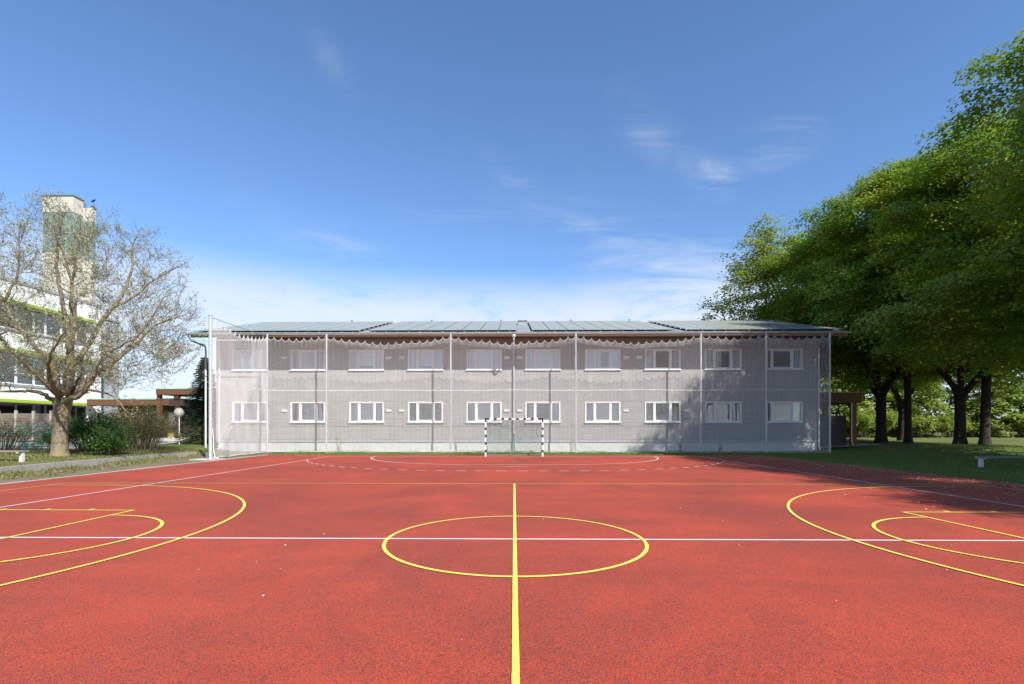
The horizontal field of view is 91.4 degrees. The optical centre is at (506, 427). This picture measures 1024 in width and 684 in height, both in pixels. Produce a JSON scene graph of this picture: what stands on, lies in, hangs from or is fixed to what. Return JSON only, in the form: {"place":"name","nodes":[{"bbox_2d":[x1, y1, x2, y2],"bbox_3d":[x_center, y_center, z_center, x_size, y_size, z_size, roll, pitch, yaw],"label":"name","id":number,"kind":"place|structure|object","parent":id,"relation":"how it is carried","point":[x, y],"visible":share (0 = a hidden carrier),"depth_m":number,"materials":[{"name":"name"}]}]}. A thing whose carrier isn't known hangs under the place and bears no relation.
{"place":"outdoors","nodes":[
{"label":"outdoors","id":0,"kind":"place"},
{"bbox_2d":[1,438,140,448],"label":"terrace","id":1,"kind":"structure","parent":0,"point":[71,446],"depth_m":29.00,"materials":[{"name":"grey concrete"}]},
{"bbox_2d":[0,410,52,442],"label":"wooden fence","id":2,"kind":"object","parent":1,"relation":"on","point":[33,415],"visible":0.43,"depth_m":28.68,"materials":[{"name":"grey wood"}]},
{"bbox_2d":[0,446,205,466],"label":"lawn grass","id":3,"kind":"structure","parent":0,"point":[76,455],"depth_m":22.49,"materials":[{"name":"green plant"}]},
{"bbox_2d":[0,454,270,482],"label":"dirt path","id":4,"kind":"structure","parent":0,"point":[123,467],"depth_m":19.12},
{"bbox_2d":[4,454,224,480],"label":"fallen leaves","id":5,"kind":"object","parent":4,"relation":"on","point":[90,467],"visible":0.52,"depth_m":19.48,"materials":[{"name":"brown plant"}]},
{"bbox_2d":[144,437,199,444],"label":"paved path","id":6,"kind":"structure","parent":0,"point":[169,440],"depth_m":38.43,"materials":[{"name":"beige concrete"}]},
{"bbox_2d":[220,451,275,454],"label":"gravel path","id":7,"kind":"structure","parent":0,"point":[256,453],"depth_m":30.18,"materials":[{"name":"grey gravel"}]},
{"bbox_2d":[0,430,1023,483],"bbox_3d":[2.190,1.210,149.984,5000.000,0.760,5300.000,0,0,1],"label":"ground","id":8,"kind":"structure","parent":0,"point":[1017,442],"depth_m":29.29,"materials":[{"name":"green plant"}]},
{"bbox_2d":[0,450,28,461],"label":"park bench","id":9,"kind":"object","parent":8,"relation":"on","point":[21,455],"visible":0.88,"depth_m":18.68,"materials":[{"name":"white wood"}]},
{"bbox_2d":[0,414,40,449],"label":"shrub","id":10,"kind":"object","parent":8,"relation":"on","point":[8,437],"visible":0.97,"depth_m":25.83,"materials":[{"name":"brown plant"}]},
{"bbox_2d":[0,443,49,449],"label":"retaining wall","id":11,"kind":"structure","parent":8,"relation":"on","point":[33,448],"depth_m":27.38,"materials":[{"name":"grey concrete"}]},
{"bbox_2d":[1,428,49,449],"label":"railing","id":12,"kind":"object","parent":8,"relation":"on","point":[24,446],"visible":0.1,"depth_m":26.95,"materials":[{"name":"teal metal"}]},
{"bbox_2d":[0,274,101,437],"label":"white school building","id":13,"kind":"structure","parent":8,"relation":"on","point":[27,402],"depth_m":38.91,"materials":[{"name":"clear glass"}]},
{"bbox_2d":[0,402,15,434],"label":"window","id":14,"kind":"structure","parent":13,"relation":"in","point":[0,402],"depth_m":36.34,"materials":[{"name":"grey glass"}]},
{"bbox_2d":[1,350,15,383],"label":"window","id":15,"kind":"structure","parent":13,"relation":"in","point":[1,350],"depth_m":36.47,"materials":[{"name":"white plastic"}]},
{"bbox_2d":[13,353,33,384],"bbox_3d":[-36.021,-4.342,37.215,0.320,2.300,1.330,0,0,1],"label":"window","id":16,"kind":"structure","parent":13,"relation":"in","point":[20,380],"depth_m":37.23,"materials":[{"name":"grey glass"}]},
{"bbox_2d":[16,403,33,434],"bbox_3d":[-35.911,-0.642,37.213,0.100,2.400,1.330,0,0,1],"label":"window","id":17,"kind":"structure","parent":13,"relation":"in","point":[16,403],"depth_m":37.47,"materials":[{"name":"grey glass"}]},
{"bbox_2d":[16,307,33,331],"bbox_3d":[-35.911,-8.042,37.213,0.100,1.800,1.330,0,0,1],"label":"window","id":18,"kind":"structure","parent":13,"relation":"in","point":[16,307],"depth_m":37.79,"materials":[{"name":"white plastic"}]},
{"bbox_2d":[31,403,45,434],"bbox_3d":[-36.004,-0.642,38.365,0.320,2.400,0.930,0,0,1],"label":"window","id":19,"kind":"structure","parent":13,"relation":"in","point":[37,407],"depth_m":38.49,"materials":[{"name":"grey glass"}]},
{"bbox_2d":[34,355,45,385],"bbox_3d":[-35.894,-4.342,38.363,0.100,2.300,0.930,0,0,1],"label":"window","id":20,"kind":"structure","parent":13,"relation":"in","point":[34,355],"depth_m":38.29,"materials":[{"name":"white plastic"}]},
{"bbox_2d":[34,310,45,334],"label":"window","id":21,"kind":"structure","parent":13,"relation":"in","point":[34,310],"depth_m":38.77,"materials":[{"name":"white plastic"}]},
{"bbox_2d":[46,313,60,337],"bbox_3d":[-35.877,-8.042,39.513,0.100,1.800,1.330,0,0,1],"label":"window","id":22,"kind":"structure","parent":13,"relation":"in","point":[48,313],"depth_m":39.85,"materials":[{"name":"grey glass"}]},
{"bbox_2d":[76,406,85,420],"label":"window","id":23,"kind":"structure","parent":13,"relation":"in","point":[76,406],"depth_m":42.42,"materials":[{"name":"black glass"}]},
{"bbox_2d":[30,426,76,450],"bbox_3d":[-22.558,0.556,24.950,2.165,1.317,1.755,0,0,31],"label":"shrub","id":24,"kind":"object","parent":8,"relation":"on","point":[45,437],"visible":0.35,"depth_m":24.60,"materials":[{"name":"green plant"}]},
{"bbox_2d":[42,195,96,303],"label":"stair tower","id":25,"kind":"structure","parent":8,"relation":"on","point":[72,200],"depth_m":60.85,"materials":[{"name":"beige concrete"}]},
{"bbox_2d":[37,405,139,451],"bbox_3d":[-20.945,0.072,25.107,3.936,2.394,3.192,0,0,1],"label":"shrub","id":26,"kind":"object","parent":8,"relation":"on","point":[77,427],"visible":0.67,"depth_m":24.86,"materials":[{"name":"green plant"}]},
{"bbox_2d":[0,452,196,472],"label":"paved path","id":27,"kind":"structure","parent":8,"relation":"on","point":[44,466],"depth_m":20.16,"materials":[{"name":"grey concrete"}]},
{"bbox_2d":[0,186,208,456],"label":"budding tree","id":28,"kind":"object","parent":8,"relation":"on","point":[53,384],"visible":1,"depth_m":21.29,"materials":[{"name":"brown plant"}]},
{"bbox_2d":[72,424,147,454],"bbox_3d":[-18.850,0.587,23.623,2.554,1.492,3.091,0,0,1],"label":"shrub","id":29,"kind":"object","parent":8,"relation":"on","point":[107,441],"visible":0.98,"depth_m":23.24,"materials":[{"name":"green plant"}]},
{"bbox_2d":[101,316,120,420],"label":"grey rear wing","id":30,"kind":"structure","parent":8,"relation":"on","point":[109,390],"depth_m":46.82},
{"bbox_2d":[0,452,231,478],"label":"verge grass","id":31,"kind":"structure","parent":8,"relation":"on","point":[3,474],"depth_m":18.96,"materials":[{"name":"green plant"}]},
{"bbox_2d":[0,455,262,483],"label":"court edging kerb","id":32,"kind":"structure","parent":8,"relation":"on","point":[116,471],"depth_m":17.61,"materials":[{"name":"grey concrete"}]},
{"bbox_2d":[89,399,185,443],"bbox_3d":[-26.053,-0.360,34.887,6.310,3.242,4.014,0,0,-9],"label":"shrub","id":33,"kind":"object","parent":8,"relation":"on","point":[160,419],"visible":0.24,"depth_m":34.86,"materials":[{"name":"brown plant"}]},
{"bbox_2d":[91,403,184,449],"bbox_3d":[-20.548,-0.043,27.497,5.048,2.594,3.212,0,0,-19],"label":"shrub","id":34,"kind":"object","parent":8,"relation":"on","point":[144,432],"visible":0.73,"depth_m":27.58,"materials":[{"name":"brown plant"}]},
{"bbox_2d":[108,409,182,447],"bbox_3d":[-22.121,0.031,29.931,4.796,2.464,3.051,0,0,-19],"label":"shrub","id":35,"kind":"object","parent":8,"relation":"on","point":[144,428],"visible":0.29,"depth_m":29.83,"materials":[{"name":"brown plant"}]},
{"bbox_2d":[86,388,215,437],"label":"covered walkway","id":36,"kind":"structure","parent":8,"relation":"on","point":[177,401],"depth_m":41.42,"materials":[{"name":"brown wood"}]},
{"bbox_2d":[118,397,215,436],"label":"brown timber house","id":37,"kind":"structure","parent":8,"relation":"on","point":[167,411],"depth_m":43.41,"materials":[{"name":"brown wood"}]},
{"bbox_2d":[168,412,180,436],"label":"door","id":38,"kind":"structure","parent":37,"relation":"in","point":[172,415],"depth_m":43.32,"materials":[{"name":"metal"}]},
{"bbox_2d":[174,408,184,443],"bbox_3d":[-23.333,-0.073,35.594,0.660,2.680,0.660,0,0,1],"label":"globe lamp","id":39,"kind":"object","parent":8,"relation":"on","point":[179,412],"visible":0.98,"depth_m":35.43,"materials":[{"name":"white glass"}]},
{"bbox_2d":[173,357,217,444],"bbox_3d":[-22.141,-1.955,36.726,4.014,6.501,4.312,0,0,1],"label":"fir tree","id":40,"kind":"object","parent":8,"relation":"on","point":[200,391],"visible":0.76,"depth_m":36.28,"materials":[{"name":"green plant"}]},
{"bbox_2d":[188,315,830,459],"bbox_3d":[-0.129,-1.992,28.250,39.774,7.600,8.911,0,0,1],"label":"ball stop net","id":41,"kind":"object","parent":8,"relation":"on","point":[210,454],"visible":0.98,"depth_m":30.62,"materials":[{"name":"metal"}]},
{"bbox_2d":[0,455,1023,683],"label":"sports court","id":42,"kind":"object","parent":8,"relation":"on","point":[345,611],"visible":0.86,"depth_m":5.30,"materials":[{"name":"red rubber"}]},
{"bbox_2d":[2,483,1017,490],"bbox_3d":[0.102,1.549,6.969,25.253,0.001,13.793,0,0,1],"label":"basketball boundary line","id":43,"kind":"object","parent":42,"relation":"on","point":[474,483],"visible":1,"depth_m":13.88,"materials":[{"name":"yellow paint"}]},
{"bbox_2d":[0,484,1023,683],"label":"basketball court line","id":44,"kind":"object","parent":42,"relation":"on","point":[515,658],"visible":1,"depth_m":6.09,"materials":[{"name":"yellow paint"}]},
{"bbox_2d":[0,456,1023,540],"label":"handball court line","id":45,"kind":"object","parent":42,"relation":"on","point":[507,538],"visible":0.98,"depth_m":7.00,"materials":[{"name":"white paint"}]},
{"bbox_2d":[485,418,542,456],"bbox_3d":[0.402,0.518,27.511,3.160,2.080,1.068,0,0,1],"label":"handball goal","id":46,"kind":"object","parent":42,"relation":"on","point":[506,428],"visible":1,"depth_m":27.50,"materials":[{"name":"white paint"}]},
{"bbox_2d":[350,456,723,470],"bbox_3d":[0.310,1.551,22.478,20.037,0.002,9.063,0,0,1],"label":"handball area line","id":47,"kind":"object","parent":42,"relation":"on","point":[544,456],"visible":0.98,"depth_m":22.95,"materials":[{"name":"white paint"}]},
{"bbox_2d":[686,455,1022,544],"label":"fallen blossom","id":48,"kind":"object","parent":42,"relation":"on","point":[1016,492],"visible":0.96,"depth_m":17.18,"materials":[{"name":"plant"}]},
{"bbox_2d":[185,319,851,451],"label":"grey accommodation block","id":49,"kind":"structure","parent":8,"relation":"on","point":[385,333],"depth_m":32.82,"materials":[{"name":"white paint"}]},
{"bbox_2d":[231,402,265,422],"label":"window","id":50,"kind":"structure","parent":49,"relation":"in","point":[255,406],"depth_m":33.24,"materials":[{"name":"grey glass"}]},
{"bbox_2d":[232,350,265,370],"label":"window","id":51,"kind":"structure","parent":49,"relation":"in","point":[248,354],"depth_m":33.20,"materials":[{"name":"grey glass"}]},
{"bbox_2d":[289,402,325,422],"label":"window","id":52,"kind":"structure","parent":49,"relation":"in","point":[297,407],"depth_m":33.16,"materials":[{"name":"grey glass"}]},
{"bbox_2d":[289,350,325,370],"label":"window","id":53,"kind":"structure","parent":49,"relation":"in","point":[306,358],"depth_m":33.14,"materials":[{"name":"grey glass"}]},
{"bbox_2d":[348,402,384,422],"bbox_3d":[-9.234,-1.042,33.002,2.380,1.540,0.347,0,0,1],"label":"window","id":54,"kind":"structure","parent":49,"relation":"in","point":[374,406],"depth_m":33.08,"materials":[{"name":"grey glass"}]},
{"bbox_2d":[348,350,384,370],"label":"window","id":55,"kind":"structure","parent":49,"relation":"in","point":[377,352],"depth_m":33.08,"materials":[{"name":"grey glass"}]},
{"bbox_2d":[407,349,443,370],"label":"window","id":56,"kind":"structure","parent":49,"relation":"in","point":[410,353],"depth_m":33.03,"materials":[{"name":"grey glass"}]},
{"bbox_2d":[408,402,443,422],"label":"window","id":57,"kind":"structure","parent":49,"relation":"in","point":[422,409],"depth_m":35.03,"materials":[{"name":"grey glass"}]},
{"bbox_2d":[466,402,501,422],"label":"window","id":58,"kind":"structure","parent":49,"relation":"in","point":[477,405],"depth_m":32.97,"materials":[{"name":"grey glass"}]},
{"bbox_2d":[466,349,501,370],"bbox_3d":[-1.490,-4.477,32.888,2.390,1.530,0.345,0,0,1],"label":"window","id":59,"kind":"structure","parent":49,"relation":"in","point":[477,368],"depth_m":32.97,"materials":[{"name":"grey glass"}]},
{"bbox_2d":[525,402,560,422],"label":"window","id":60,"kind":"structure","parent":49,"relation":"in","point":[543,409],"depth_m":32.96,"materials":[{"name":"grey glass"}]},
{"bbox_2d":[525,349,560,370],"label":"window","id":61,"kind":"structure","parent":49,"relation":"in","point":[542,355],"depth_m":32.91,"materials":[{"name":"grey glass"}]},
{"bbox_2d":[584,402,620,422],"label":"window","id":62,"kind":"structure","parent":49,"relation":"in","point":[604,405],"depth_m":32.86,"materials":[{"name":"grey glass"}]},
{"bbox_2d":[585,349,620,369],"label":"window","id":63,"kind":"structure","parent":49,"relation":"in","point":[595,351],"depth_m":32.89,"materials":[{"name":"grey glass"}]},
{"bbox_2d":[644,401,681,422],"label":"window","id":64,"kind":"structure","parent":49,"relation":"in","point":[658,414],"depth_m":33.87,"materials":[{"name":"grey glass"}]},
{"bbox_2d":[644,349,681,369],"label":"window","id":65,"kind":"structure","parent":49,"relation":"in","point":[666,361],"depth_m":32.85,"materials":[{"name":"grey glass"}]},
{"bbox_2d":[704,349,741,369],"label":"window","id":66,"kind":"structure","parent":49,"relation":"in","point":[730,351],"depth_m":32.77,"materials":[{"name":"grey glass"}]},
{"bbox_2d":[705,401,742,422],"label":"window","id":67,"kind":"structure","parent":49,"relation":"in","point":[714,416],"depth_m":33.13,"materials":[{"name":"grey glass"}]},
{"bbox_2d":[767,401,802,422],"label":"window","id":68,"kind":"structure","parent":49,"relation":"in","point":[794,409],"depth_m":32.62,"materials":[{"name":"grey glass"}]},
{"bbox_2d":[767,349,802,369],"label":"window","id":69,"kind":"structure","parent":49,"relation":"in","point":[795,352],"depth_m":32.73,"materials":[{"name":"grey glass"}]},
{"bbox_2d":[269,450,874,454],"bbox_3d":[3.583,1.470,30.500,34.799,0.219,4.268,0,0,1],"label":"grass strip","id":70,"kind":"object","parent":8,"relation":"on","point":[643,452],"depth_m":29.93,"materials":[{"name":"green plant"}]},
{"bbox_2d":[695,211,814,323],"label":"young tree","id":71,"kind":"object","parent":8,"relation":"on","point":[764,292],"visible":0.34,"depth_m":48.88,"materials":[{"name":"green plant"}]},
{"bbox_2d":[739,210,879,378],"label":"maple tree","id":72,"kind":"object","parent":8,"relation":"on","point":[781,314],"visible":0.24,"depth_m":44.19,"materials":[{"name":"green plant"}]},
{"bbox_2d":[821,378,875,435],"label":"woodland tree","id":73,"kind":"object","parent":8,"relation":"on","point":[836,412],"visible":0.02,"depth_m":61.96,"materials":[{"name":"green plant"}]},
{"bbox_2d":[820,365,889,437],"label":"woodland tree","id":74,"kind":"object","parent":8,"relation":"on","point":[865,403],"visible":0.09,"depth_m":57.46,"materials":[{"name":"green plant"}]},
{"bbox_2d":[840,409,875,437],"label":"woodland bush","id":75,"kind":"object","parent":8,"relation":"on","point":[865,421],"visible":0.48,"depth_m":55.33,"materials":[{"name":"green plant"}]},
{"bbox_2d":[848,408,897,436],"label":"woodland bush","id":76,"kind":"object","parent":8,"relation":"on","point":[892,418],"visible":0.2,"depth_m":56.10,"materials":[{"name":"green plant"}]},
{"bbox_2d":[840,378,920,436],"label":"woodland tree","id":77,"kind":"object","parent":8,"relation":"on","point":[891,400],"visible":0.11,"depth_m":58.96,"materials":[{"name":"green plant"}]},
{"bbox_2d":[817,263,955,440],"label":"maple tree","id":78,"kind":"object","parent":8,"relation":"on","point":[922,394],"visible":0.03,"depth_m":41.12,"materials":[{"name":"green plant"}]},
{"bbox_2d":[767,152,1013,442],"bbox_3d":[27.966,-9.131,37.368,15.682,20.974,16.488,0,0,1],"label":"maple tree","id":79,"kind":"object","parent":8,"relation":"on","point":[874,191],"visible":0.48,"depth_m":35.43,"materials":[{"name":"green plant"}]},
{"bbox_2d":[805,192,1017,442],"bbox_3d":[29.281,-7.410,35.773,13.208,17.470,13.931,0,0,-39],"label":"maple tree","id":80,"kind":"object","parent":8,"relation":"on","point":[851,358],"visible":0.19,"depth_m":36.00,"materials":[{"name":"green plant"}]},
{"bbox_2d":[873,377,952,435],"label":"woodland tree","id":81,"kind":"object","parent":8,"relation":"on","point":[949,391],"visible":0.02,"depth_m":61.98,"materials":[{"name":"green plant"}]},
{"bbox_2d":[873,380,953,437],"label":"woodland tree","id":82,"kind":"object","parent":8,"relation":"on","point":[917,409],"visible":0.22,"depth_m":57.27,"materials":[{"name":"green plant"}]},
{"bbox_2d":[894,414,935,437],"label":"woodland bush","id":83,"kind":"object","parent":8,"relation":"on","point":[926,424],"visible":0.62,"depth_m":54.77,"materials":[{"name":"green plant"}]},
{"bbox_2d":[834,142,1023,444],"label":"maple tree","id":84,"kind":"object","parent":8,"relation":"on","point":[960,391],"visible":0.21,"depth_m":32.57,"materials":[{"name":"green plant"}]},
{"bbox_2d":[839,28,1023,382],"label":"maple tree","id":85,"kind":"object","parent":8,"relation":"on","point":[988,289],"visible":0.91,"depth_m":25.00,"materials":[{"name":"green plant"}]},
{"bbox_2d":[916,414,953,437],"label":"woodland bush","id":86,"kind":"object","parent":8,"relation":"on","point":[945,424],"visible":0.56,"depth_m":55.57,"materials":[{"name":"green plant"}]},
{"bbox_2d":[862,109,1023,444],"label":"maple tree","id":87,"kind":"object","parent":8,"relation":"on","point":[985,423],"visible":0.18,"depth_m":31.07,"materials":[{"name":"green plant"}]},
{"bbox_2d":[923,410,974,436],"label":"woodland bush","id":88,"kind":"object","parent":8,"relation":"on","point":[952,430],"visible":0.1,"depth_m":56.62,"materials":[{"name":"green plant"}]},
{"bbox_2d":[926,365,1023,437],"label":"woodland tree","id":89,"kind":"object","parent":8,"relation":"on","point":[995,411],"visible":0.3,"depth_m":56.75,"materials":[{"name":"green plant"}]},
{"bbox_2d":[940,373,1016,436],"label":"woodland tree","id":90,"kind":"object","parent":8,"relation":"on","point":[973,397],"visible":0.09,"depth_m":60.20,"materials":[{"name":"green plant"}]},
{"bbox_2d":[966,414,1000,436],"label":"woodland bush","id":91,"kind":"object","parent":8,"relation":"on","point":[992,421],"visible":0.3,"depth_m":56.91,"materials":[{"name":"green plant"}]},
{"bbox_2d":[947,88,1023,280],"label":"maple tree","id":92,"kind":"object","parent":8,"relation":"on","point":[1014,188],"visible":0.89,"depth_m":19.47,"materials":[{"name":"green plant"}]},
{"bbox_2d":[969,371,1023,436],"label":"woodland tree","id":93,"kind":"object","parent":8,"relation":"on","point":[1010,402],"visible":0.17,"depth_m":57.89,"materials":[{"name":"green plant"}]},
{"bbox_2d":[974,456,1023,467],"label":"park bench","id":94,"kind":"object","parent":8,"relation":"on","point":[981,461],"visible":0.88,"depth_m":19.69,"materials":[{"name":"white concrete"}]},
{"bbox_2d":[999,386,1023,436],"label":"woodland tree","id":95,"kind":"object","parent":8,"relation":"on","point":[1020,412],"visible":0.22,"depth_m":58.78,"materials":[{"name":"green plant"}]},
{"bbox_2d":[1004,418,1023,437],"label":"woodland bush","id":96,"kind":"object","parent":8,"relation":"on","point":[1019,428],"visible":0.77,"depth_m":56.26,"materials":[{"name":"green plant"}]},
{"bbox_2d":[0,0,1023,417],"label":"sky","id":97,"kind":"structure","parent":0,"point":[396,161],"materials":[{"name":"blue"}]},
{"bbox_2d":[817,443,882,447],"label":"porch paving","id":98,"kind":"structure","parent":0,"point":[858,444],"depth_m":34.33,"materials":[{"name":"grey concrete"}]},
{"bbox_2d":[817,392,864,446],"bbox_3d":[22.507,-0.442,36.269,4.150,4.000,4.013,0,0,1],"label":"timber porch","id":99,"kind":"object","parent":98,"relation":"on","point":[838,423],"visible":0.54,"depth_m":34.79,"materials":[{"name":"brown wood"}]},
{"bbox_2d":[734,443,1023,483],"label":"lawn grass","id":100,"kind":"structure","parent":0,"point":[879,463],"depth_m":23.07,"materials":[{"name":"green plant"}]}
]}

